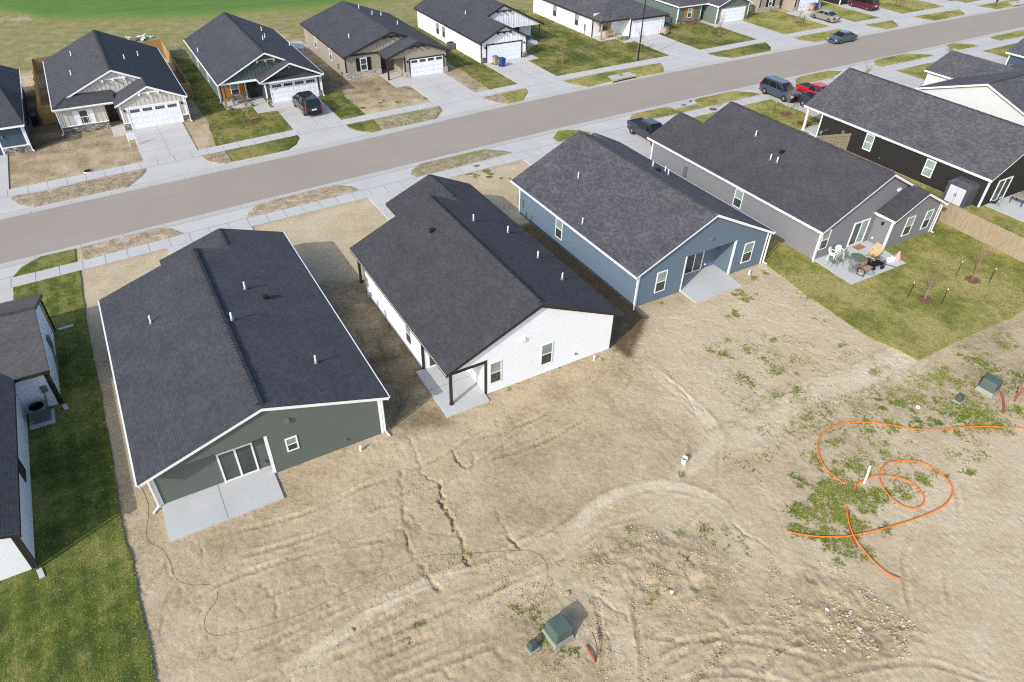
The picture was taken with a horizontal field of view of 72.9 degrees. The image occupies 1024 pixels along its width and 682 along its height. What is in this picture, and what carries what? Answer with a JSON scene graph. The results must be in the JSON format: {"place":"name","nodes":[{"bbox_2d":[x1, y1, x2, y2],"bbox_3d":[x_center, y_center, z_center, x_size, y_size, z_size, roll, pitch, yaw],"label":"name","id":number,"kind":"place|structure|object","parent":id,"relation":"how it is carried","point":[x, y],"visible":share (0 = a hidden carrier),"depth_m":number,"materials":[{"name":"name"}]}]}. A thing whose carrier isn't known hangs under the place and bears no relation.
{"place":"outdoors","nodes":[
{"label":"outdoors","id":0,"kind":"place"},
{"bbox_2d":[0,155,8,190],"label":"driveway","id":1,"kind":"structure","parent":0,"point":[4,180],"depth_m":62.43,"materials":[{"name":"concrete"}]},
{"bbox_2d":[0,271,153,681],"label":"lawn","id":2,"kind":"structure","parent":0,"point":[21,605],"depth_m":31.82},
{"bbox_2d":[29,408,55,429],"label":"plinth","id":3,"kind":"structure","parent":2,"relation":"on","point":[32,426],"depth_m":38.31,"materials":[{"name":"concrete"}]},
{"bbox_2d":[27,399,51,424],"bbox_3d":[-26.130,3.916,38.334,0.840,0.890,0.840,-19,43,-24],"label":"air conditioner","id":4,"kind":"object","parent":3,"relation":"on","point":[39,411],"visible":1,"depth_m":38.11,"materials":[{"name":"grey metal"}]},
{"bbox_2d":[131,122,196,160],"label":"driveway","id":5,"kind":"structure","parent":0,"point":[179,142],"depth_m":68.90,"materials":[{"name":"concrete"}]},
{"bbox_2d":[161,465,283,541],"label":"patio","id":6,"kind":"structure","parent":0,"point":[197,511],"depth_m":34.32,"materials":[{"name":"concrete"}]},
{"bbox_2d":[173,57,292,145],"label":"lawn","id":7,"kind":"structure","parent":0,"point":[227,126],"depth_m":74.36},
{"bbox_2d":[221,96,265,108],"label":"porch slab","id":8,"kind":"structure","parent":7,"relation":"on","point":[257,100],"depth_m":77.80,"materials":[{"name":"concrete"}]},
{"bbox_2d":[226,103,275,112],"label":"path","id":9,"kind":"structure","parent":0,"point":[262,107],"depth_m":76.56,"materials":[{"name":"concrete"}]},
{"bbox_2d":[272,99,340,129],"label":"driveway","id":10,"kind":"structure","parent":0,"point":[296,119],"depth_m":75.03,"materials":[{"name":"concrete"}]},
{"bbox_2d":[292,91,322,115],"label":"parked car","id":11,"kind":"object","parent":10,"relation":"on","point":[307,102],"visible":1,"depth_m":74.51,"materials":[{"name":"black paint"}]},
{"bbox_2d":[318,90,364,119],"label":"lawn","id":12,"kind":"structure","parent":0,"point":[339,105],"depth_m":77.77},
{"bbox_2d":[369,188,406,219],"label":"driveway","id":13,"kind":"structure","parent":0,"point":[380,199],"depth_m":59.98,"materials":[{"name":"concrete"}]},
{"bbox_2d":[380,72,409,87],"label":"path","id":14,"kind":"structure","parent":0,"point":[396,80],"depth_m":85.18,"materials":[{"name":"concrete"}]},
{"bbox_2d":[402,72,474,100],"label":"driveway","id":15,"kind":"structure","parent":0,"point":[451,86],"depth_m":83.55,"materials":[{"name":"concrete"}]},
{"bbox_2d":[416,365,488,417],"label":"patio","id":16,"kind":"structure","parent":0,"point":[468,393],"depth_m":41.13,"materials":[{"name":"concrete"}]},
{"bbox_2d":[412,25,516,89],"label":"lawn","id":17,"kind":"structure","parent":0,"point":[489,78],"depth_m":89.04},
{"bbox_2d":[0,0,1004,213],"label":"pavement","id":18,"kind":"structure","parent":0,"point":[307,139],"depth_m":77.39,"materials":[{"name":"concrete"}]},
{"bbox_2d":[0,0,1023,681],"bbox_3d":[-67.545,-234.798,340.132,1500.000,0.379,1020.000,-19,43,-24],"label":"ground","id":19,"kind":"structure","parent":0,"point":[954,564],"depth_m":34.92,"materials":[{"name":"soil"}]},
{"bbox_2d":[0,65,34,154],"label":"house","id":20,"kind":"structure","parent":19,"relation":"on","point":[15,137],"depth_m":66.02,"materials":[{"name":"wood"}]},
{"bbox_2d":[0,294,73,580],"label":"house","id":21,"kind":"structure","parent":19,"relation":"on","point":[29,369],"depth_m":37.11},
{"bbox_2d":[13,248,76,276],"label":"verge","id":22,"kind":"structure","parent":19,"relation":"on","point":[49,261],"depth_m":51.01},
{"bbox_2d":[11,168,145,206],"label":"verge","id":23,"kind":"structure","parent":19,"relation":"on","point":[97,185],"depth_m":60.14,"materials":[{"name":"soil"}]},
{"bbox_2d":[30,39,193,123],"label":"board fence","id":24,"kind":"object","parent":19,"relation":"on","point":[161,47],"visible":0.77,"depth_m":80.28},
{"bbox_2d":[42,29,192,135],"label":"house","id":25,"kind":"structure","parent":19,"relation":"on","point":[96,80],"depth_m":71.23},
{"bbox_2d":[128,102,182,128],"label":"garage door","id":26,"kind":"structure","parent":25,"relation":"in","point":[152,117],"depth_m":71.36,"materials":[{"name":"white metal"}]},
{"bbox_2d":[77,228,183,261],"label":"verge","id":27,"kind":"structure","parent":19,"relation":"on","point":[117,244],"depth_m":53.36,"materials":[{"name":"soil"}]},
{"bbox_2d":[201,150,232,163],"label":"verge","id":28,"kind":"structure","parent":19,"relation":"on","point":[221,157],"depth_m":65.90,"materials":[{"name":"soil"}]},
{"bbox_2d":[98,228,390,513],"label":"house","id":29,"kind":"structure","parent":19,"relation":"on","point":[233,354],"depth_m":37.00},
{"bbox_2d":[215,442,259,481],"bbox_3d":[-13.859,6.140,35.080,1.740,2.090,0.090,-19,43,-24],"label":"sliding door","id":30,"kind":"structure","parent":29,"relation":"in","point":[239,461],"depth_m":35.04,"materials":[{"name":"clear glass"}]},
{"bbox_2d":[284,435,299,451],"bbox_3d":[-11.244,5.242,35.435,0.620,0.940,0.070,-19,43,-24],"label":"window","id":31,"kind":"structure","parent":29,"relation":"in","point":[291,443],"depth_m":35.41,"materials":[{"name":"clear glass"}]},
{"bbox_2d":[183,12,324,107],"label":"house","id":32,"kind":"structure","parent":19,"relation":"on","point":[231,54],"depth_m":78.25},
{"bbox_2d":[270,78,317,102],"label":"garage door","id":33,"kind":"structure","parent":32,"relation":"in","point":[307,84],"depth_m":78.09,"materials":[{"name":"white metal"}]},
{"bbox_2d":[226,135,299,161],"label":"verge","id":34,"kind":"structure","parent":19,"relation":"on","point":[262,149],"depth_m":67.74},
{"bbox_2d":[247,185,358,217],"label":"verge","id":35,"kind":"structure","parent":19,"relation":"on","point":[306,197],"depth_m":59.70,"materials":[{"name":"soil"}]},
{"bbox_2d":[347,119,381,132],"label":"verge","id":36,"kind":"structure","parent":19,"relation":"on","point":[370,126],"depth_m":72.86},
{"bbox_2d":[300,1,450,80],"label":"house","id":37,"kind":"structure","parent":19,"relation":"on","point":[347,40],"depth_m":86.30,"materials":[{"name":"beige wood"}]},
{"bbox_2d":[410,55,443,76],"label":"garage door","id":38,"kind":"structure","parent":37,"relation":"in","point":[428,65],"depth_m":86.25,"materials":[{"name":"white metal"}]},
{"bbox_2d":[374,106,441,129],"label":"verge","id":39,"kind":"structure","parent":19,"relation":"on","point":[407,118],"depth_m":75.01,"materials":[{"name":"plant"}]},
{"bbox_2d":[411,149,511,176],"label":"verge","id":40,"kind":"structure","parent":19,"relation":"on","point":[425,168],"depth_m":66.51,"materials":[{"name":"plant"}]},
{"bbox_2d":[414,0,543,63],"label":"house","id":41,"kind":"structure","parent":19,"relation":"on","point":[482,31],"depth_m":94.02,"materials":[{"name":"white"}]},
{"bbox_2d":[487,41,520,62],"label":"garage door","id":42,"kind":"structure","parent":41,"relation":"in","point":[506,50],"depth_m":91.72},
{"bbox_2d":[349,174,622,405],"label":"house","id":43,"kind":"structure","parent":19,"relation":"on","point":[488,295],"depth_m":42.89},
{"bbox_2d":[489,359,501,383],"bbox_3d":[-0.959,1.806,40.399,0.790,1.590,0.070,-19,43,-24],"label":"window","id":44,"kind":"structure","parent":43,"relation":"in","point":[495,371],"depth_m":40.38,"materials":[{"name":"clear glass"}]},
{"bbox_2d":[540,341,552,365],"bbox_3d":[2.089,0.759,41.838,0.830,1.590,0.070,-19,43,-24],"label":"window","id":45,"kind":"structure","parent":43,"relation":"in","point":[546,349],"depth_m":41.82,"materials":[{"name":"clear glass"}]},
{"bbox_2d":[0,6,1015,216],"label":"kerb","id":46,"kind":"structure","parent":19,"relation":"on","point":[46,205],"depth_m":71.03,"materials":[{"name":"concrete"}]},
{"bbox_2d":[0,28,1023,268],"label":"kerb","id":47,"kind":"structure","parent":19,"relation":"on","point":[491,147],"depth_m":70.27,"materials":[{"name":"concrete"}]},
{"bbox_2d":[500,88,527,102],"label":"verge","id":48,"kind":"structure","parent":19,"relation":"on","point":[515,96],"depth_m":81.42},
{"bbox_2d":[10,82,1021,681],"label":"soil clods","id":49,"kind":"object","parent":19,"relation":"on","point":[848,612],"visible":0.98,"depth_m":30.74,"materials":[{"name":"soil"}]},
{"bbox_2d":[542,612,573,650],"bbox_3d":[1.946,12.166,29.140,1.020,1.030,1.020,-22,44,-27],"label":"transformer box","id":50,"kind":"object","parent":19,"relation":"on","point":[557,631],"visible":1,"depth_m":28.84,"materials":[{"name":"green metal"}]},
{"bbox_2d":[553,130,591,141],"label":"verge","id":51,"kind":"structure","parent":19,"relation":"on","point":[561,135],"depth_m":72.38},
{"bbox_2d":[533,0,669,39],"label":"house","id":52,"kind":"structure","parent":19,"relation":"on","point":[591,18],"depth_m":102.88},
{"bbox_2d":[634,18,661,36],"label":"garage door","id":53,"kind":"structure","parent":52,"relation":"in","point":[653,23],"depth_m":103.08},
{"bbox_2d":[563,63,663,86],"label":"verge","id":54,"kind":"structure","parent":19,"relation":"on","point":[601,78],"depth_m":88.35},
{"bbox_2d":[510,130,775,309],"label":"house","id":55,"kind":"structure","parent":19,"relation":"on","point":[631,226],"depth_m":51.24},
{"bbox_2d":[654,270,667,292],"bbox_3d":[10.375,-4.149,48.311,0.930,1.690,0.070,-19,43,-24],"label":"window","id":56,"kind":"structure","parent":55,"relation":"in","point":[661,278],"depth_m":48.27,"materials":[{"name":"clear glass"}]},
{"bbox_2d":[684,251,704,274],"bbox_3d":[13.515,-5.983,51.461,1.750,2.070,0.090,-19,43,-24],"label":"sliding door","id":57,"kind":"structure","parent":55,"relation":"in","point":[694,262],"depth_m":51.63,"materials":[{"name":"clear glass"}]},
{"bbox_2d":[740,241,754,263],"bbox_3d":[17.573,-6.622,51.709,1.000,1.690,0.070,-19,43,-24],"label":"window","id":58,"kind":"structure","parent":55,"relation":"in","point":[748,249],"depth_m":51.68,"materials":[{"name":"clear glass"}]},
{"bbox_2d":[357,81,1023,670],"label":"weeds","id":59,"kind":"object","parent":19,"relation":"on","point":[835,507],"visible":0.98,"depth_m":37.74,"materials":[{"name":"green plant"}]},
{"bbox_2d":[634,0,753,23],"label":"house","id":60,"kind":"structure","parent":19,"relation":"on","point":[682,11],"depth_m":109.65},
{"bbox_2d":[719,6,745,22],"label":"garage door","id":61,"kind":"structure","parent":60,"relation":"in","point":[737,13],"depth_m":110.66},
{"bbox_2d":[630,91,760,118],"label":"verge","id":62,"kind":"structure","parent":19,"relation":"on","point":[703,102],"depth_m":80.46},
{"bbox_2d":[708,42,770,57],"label":"verge","id":63,"kind":"structure","parent":19,"relation":"on","point":[748,50],"depth_m":97.99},
{"bbox_2d":[750,0,821,11],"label":"house","id":64,"kind":"structure","parent":19,"relation":"on","point":[768,5],"depth_m":117.35,"materials":[{"name":"beige"}]},
{"bbox_2d":[647,101,948,261],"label":"house","id":65,"kind":"structure","parent":19,"relation":"on","point":[809,196],"depth_m":56.17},
{"bbox_2d":[846,218,870,246],"bbox_3d":[27.507,-8.603,55.027,1.880,2.140,0.090,-19,43,-24],"label":"sliding door","id":66,"kind":"structure","parent":65,"relation":"in","point":[859,230],"depth_m":55.01,"materials":[{"name":"clear glass"}]},
{"bbox_2d":[794,29,841,41],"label":"verge","id":67,"kind":"structure","parent":19,"relation":"on","point":[818,37],"depth_m":104.84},
{"bbox_2d":[795,71,841,83],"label":"verge","id":68,"kind":"structure","parent":19,"relation":"on","point":[819,76],"depth_m":89.52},
{"bbox_2d":[786,460,953,537],"bbox_3d":[18.395,8.421,35.019,10.214,0.294,3.315,-19,43,-24],"label":"conduit","id":69,"kind":"object","parent":19,"relation":"on","point":[879,474],"visible":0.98,"depth_m":35.29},
{"bbox_2d":[865,20,897,28],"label":"verge","id":70,"kind":"structure","parent":19,"relation":"on","point":[887,24],"depth_m":111.40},
{"bbox_2d":[874,54,933,66],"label":"verge","id":71,"kind":"structure","parent":19,"relation":"on","point":[891,60],"depth_m":96.62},
{"bbox_2d":[801,68,1023,206],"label":"house","id":72,"kind":"structure","parent":19,"relation":"on","point":[935,142],"depth_m":65.79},
{"bbox_2d":[921,158,936,177],"bbox_3d":[38.743,-16.044,64.432,0.070,1.600,0.950,-19,43,-24],"label":"window","id":73,"kind":"structure","parent":72,"relation":"in","point":[929,166],"depth_m":64.42,"materials":[{"name":"clear glass"}]},
{"bbox_2d":[990,176,1013,201],"bbox_3d":[43.732,-13.574,61.954,2.100,2.100,0.090,-19,43,-24],"label":"sliding door","id":74,"kind":"structure","parent":72,"relation":"in","point":[1003,185],"depth_m":61.93,"materials":[{"name":"clear glass"}]},
{"bbox_2d":[817,421,1023,484],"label":"conduit","id":75,"kind":"object","parent":19,"relation":"on","point":[896,426],"visible":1,"depth_m":39.61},
{"bbox_2d":[913,9,964,20],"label":"verge","id":76,"kind":"structure","parent":19,"relation":"on","point":[942,15],"depth_m":117.39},
{"bbox_2d":[916,50,1023,125],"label":"house","id":77,"kind":"structure","parent":19,"relation":"on","point":[985,86],"depth_m":76.12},
{"bbox_2d":[935,203,1023,262],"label":"board fence","id":78,"kind":"object","parent":19,"relation":"on","point":[967,222],"visible":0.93,"depth_m":56.34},
{"bbox_2d":[975,373,1004,398],"bbox_3d":[29.048,2.710,42.116,1.040,1.030,1.040,-22,44,-27],"label":"transformer box","id":79,"kind":"object","parent":19,"relation":"on","point":[990,385],"visible":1,"depth_m":41.84,"materials":[{"name":"green metal"}]},
{"bbox_2d":[978,0,1018,8],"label":"verge","id":80,"kind":"structure","parent":19,"relation":"on","point":[1002,4],"depth_m":124.44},
{"bbox_2d":[990,30,1023,40],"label":"verge","id":81,"kind":"structure","parent":19,"relation":"on","point":[1010,35],"depth_m":107.89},
{"bbox_2d":[1005,38,1023,65],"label":"house","id":82,"kind":"structure","parent":19,"relation":"on","point":[1015,52],"depth_m":91.12,"materials":[{"name":"blue"}]},
{"bbox_2d":[0,6,1023,263],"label":"road","id":83,"kind":"structure","parent":0,"point":[72,224],"depth_m":70.56,"materials":[{"name":"asphalt"}]},
{"bbox_2d":[0,27,1023,266],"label":"gutter","id":84,"kind":"object","parent":83,"relation":"on","point":[265,200],"visible":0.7,"depth_m":65.66,"materials":[{"name":"concrete"}]},
{"bbox_2d":[0,5,1023,219],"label":"gutter","id":85,"kind":"object","parent":83,"relation":"on","point":[198,174],"visible":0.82,"depth_m":72.55,"materials":[{"name":"concrete"}]},
{"bbox_2d":[0,0,1023,517],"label":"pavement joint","id":86,"kind":"object","parent":83,"relation":"on","point":[484,146],"visible":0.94,"depth_m":69.82,"materials":[{"name":"concrete"}]},
{"bbox_2d":[827,30,857,43],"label":"parked car","id":87,"kind":"object","parent":83,"relation":"on","point":[840,37],"visible":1,"depth_m":102.45,"materials":[{"name":"blue metal"}]},
{"bbox_2d":[0,29,1023,290],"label":"pavement","id":88,"kind":"structure","parent":0,"point":[372,187],"depth_m":62.62,"materials":[{"name":"concrete"}]},
{"bbox_2d":[759,75,798,101],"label":"parked car","id":89,"kind":"object","parent":88,"relation":"on","point":[774,85],"visible":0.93,"depth_m":82.20,"materials":[{"name":"blue paint"}]},
{"bbox_2d":[483,58,555,83],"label":"driveway","id":90,"kind":"structure","parent":0,"point":[519,64],"depth_m":88.94,"materials":[{"name":"concrete"}]},
{"bbox_2d":[407,9,668,75],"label":"lawn","id":91,"kind":"structure","parent":0,"point":[584,52],"depth_m":96.70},
{"bbox_2d":[611,133,651,158],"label":"driveway","id":92,"kind":"structure","parent":0,"point":[639,147],"depth_m":71.34,"materials":[{"name":"concrete"}]},
{"bbox_2d":[627,117,661,144],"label":"pickup truck","id":93,"kind":"object","parent":92,"relation":"on","point":[643,127],"visible":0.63,"depth_m":71.35,"materials":[{"name":"metal"}]},
{"bbox_2d":[629,34,698,54],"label":"driveway","id":94,"kind":"structure","parent":0,"point":[664,44],"depth_m":99.92,"materials":[{"name":"concrete"}]},
{"bbox_2d":[658,21,755,49],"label":"lawn","id":95,"kind":"structure","parent":0,"point":[700,35],"depth_m":104.22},
{"bbox_2d":[680,264,741,302],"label":"patio","id":96,"kind":"structure","parent":0,"point":[705,283],"depth_m":50.83,"materials":[{"name":"concrete"}]},
{"bbox_2d":[713,20,783,38],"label":"driveway","id":97,"kind":"structure","parent":0,"point":[745,28],"depth_m":107.50,"materials":[{"name":"concrete"}]},
{"bbox_2d":[742,10,828,33],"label":"lawn","id":98,"kind":"structure","parent":0,"point":[781,22],"depth_m":111.56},
{"bbox_2d":[772,97,821,119],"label":"driveway","id":99,"kind":"structure","parent":0,"point":[794,104],"depth_m":80.67,"materials":[{"name":"concrete"}]},
{"bbox_2d":[796,82,826,92],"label":"car","id":100,"kind":"object","parent":99,"relation":"on","point":[816,87],"visible":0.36,"depth_m":82.22,"materials":[{"name":"red paint"}]},
{"bbox_2d":[787,10,852,25],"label":"driveway","id":101,"kind":"structure","parent":0,"point":[822,21],"depth_m":113.56,"materials":[{"name":"concrete"}]},
{"bbox_2d":[809,9,840,21],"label":"parked car","id":102,"kind":"object","parent":101,"relation":"on","point":[827,15],"visible":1,"depth_m":112.11,"materials":[{"name":"beige paint"}]},
{"bbox_2d":[817,1,879,21],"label":"lawn","id":103,"kind":"structure","parent":0,"point":[849,14],"depth_m":117.39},
{"bbox_2d":[695,99,1023,360],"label":"lawn","id":104,"kind":"structure","parent":0,"point":[919,323],"depth_m":51.03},
{"bbox_2d":[18,229,1023,681],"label":"grass tufts","id":105,"kind":"object","parent":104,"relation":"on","point":[118,503],"visible":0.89,"depth_m":35.66,"materials":[{"name":"plant"}]},
{"bbox_2d":[814,240,904,284],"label":"patio","id":106,"kind":"structure","parent":0,"point":[840,270],"depth_m":53.42,"materials":[{"name":"concrete"}]},
{"bbox_2d":[837,4,901,16],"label":"driveway","id":107,"kind":"structure","parent":0,"point":[883,13],"depth_m":118.87,"materials":[{"name":"concrete"}]},
{"bbox_2d":[847,0,879,10],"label":"minivan","id":108,"kind":"object","parent":107,"relation":"on","point":[867,5],"visible":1,"depth_m":118.92,"materials":[{"name":"red paint"}]},
{"bbox_2d":[874,71,924,90],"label":"driveway","id":109,"kind":"structure","parent":0,"point":[905,79],"depth_m":89.91,"materials":[{"name":"concrete"}]},
{"bbox_2d":[879,0,943,13],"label":"lawn","id":110,"kind":"structure","parent":0,"point":[912,6],"depth_m":122.92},
{"bbox_2d":[896,62,933,79],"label":"lawn","id":111,"kind":"structure","parent":0,"point":[918,71],"depth_m":92.69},
{"bbox_2d":[854,154,1023,237],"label":"lawn","id":112,"kind":"structure","parent":0,"point":[1004,221],"depth_m":60.43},
{"bbox_2d":[816,133,851,149],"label":"board fence","id":113,"kind":"object","parent":112,"relation":"on","point":[841,141],"visible":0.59,"depth_m":70.11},
{"bbox_2d":[941,176,980,207],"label":"garden shed","id":114,"kind":"structure","parent":112,"relation":"on","point":[961,191],"depth_m":61.29,"materials":[{"name":"grey plastic"}]},
{"bbox_2d":[968,51,1007,64],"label":"driveway","id":115,"kind":"structure","parent":0,"point":[993,57],"depth_m":98.73,"materials":[{"name":"concrete"}]},
{"bbox_2d":[984,43,1016,57],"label":"lawn","id":116,"kind":"structure","parent":0,"point":[1000,51],"depth_m":101.45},
{"bbox_2d":[985,195,1023,221],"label":"patio","id":117,"kind":"structure","parent":0,"point":[1013,209],"depth_m":61.69,"materials":[{"name":"concrete"}]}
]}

